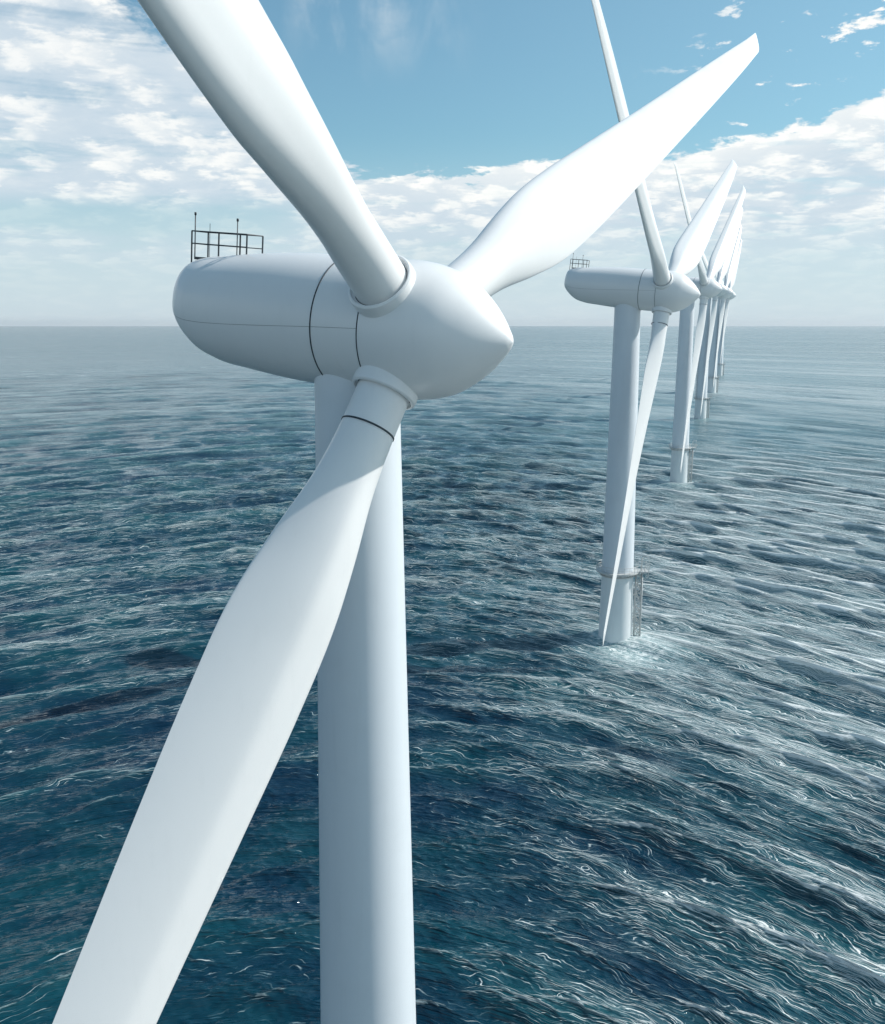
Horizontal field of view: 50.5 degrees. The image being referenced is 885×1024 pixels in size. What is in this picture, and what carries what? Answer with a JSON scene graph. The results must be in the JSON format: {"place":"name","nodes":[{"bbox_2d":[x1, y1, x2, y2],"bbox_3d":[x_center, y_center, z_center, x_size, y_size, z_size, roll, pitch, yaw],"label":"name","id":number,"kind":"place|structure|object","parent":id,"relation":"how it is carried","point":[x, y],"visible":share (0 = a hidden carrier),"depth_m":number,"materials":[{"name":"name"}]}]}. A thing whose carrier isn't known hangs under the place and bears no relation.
{"place":"outdoors","nodes":[
{"label":"outdoors","id":0,"kind":"place"},
{"bbox_2d":[0,326,884,1023],"bbox_3d":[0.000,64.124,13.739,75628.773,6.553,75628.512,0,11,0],"label":"sea","id":1,"kind":"structure","parent":0,"point":[674,812],"depth_m":180.42,"materials":[{"name":"liquid"}]},
{"bbox_2d":[52,0,758,1023],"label":"wind turbine","id":2,"kind":"object","parent":1,"relation":"in","point":[366,330],"visible":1,"depth_m":43.20,"materials":[{"name":"white paint"}]},
{"bbox_2d":[564,0,736,643],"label":"wind turbine","id":3,"kind":"object","parent":1,"relation":"in","point":[661,290],"visible":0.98,"depth_m":189.00,"materials":[{"name":"white paint"}]},
{"bbox_2d":[669,163,745,482],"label":"wind turbine","id":4,"kind":"object","parent":1,"relation":"in","point":[708,286],"visible":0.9,"depth_m":389.73,"materials":[{"name":"white paint"}]},
{"bbox_2d":[694,206,742,418],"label":"wind turbine","id":5,"kind":"object","parent":1,"relation":"in","point":[702,406],"visible":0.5,"depth_m":658.88,"materials":[{"name":"white paint"}]},
{"bbox_2d":[707,224,741,392],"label":"wind turbine","id":6,"kind":"object","parent":1,"relation":"in","point":[713,376],"visible":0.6,"depth_m":920.09,"materials":[{"name":"white paint"}]},
{"bbox_2d":[712,238,741,375],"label":"wind turbine","id":7,"kind":"object","parent":1,"relation":"in","point":[720,368],"visible":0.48,"depth_m":1229.83,"materials":[{"name":"white paint"}]},
{"bbox_2d":[0,0,884,325],"label":"sky","id":8,"kind":"structure","parent":0,"point":[437,112],"materials":[{"name":"blue"}]}
]}

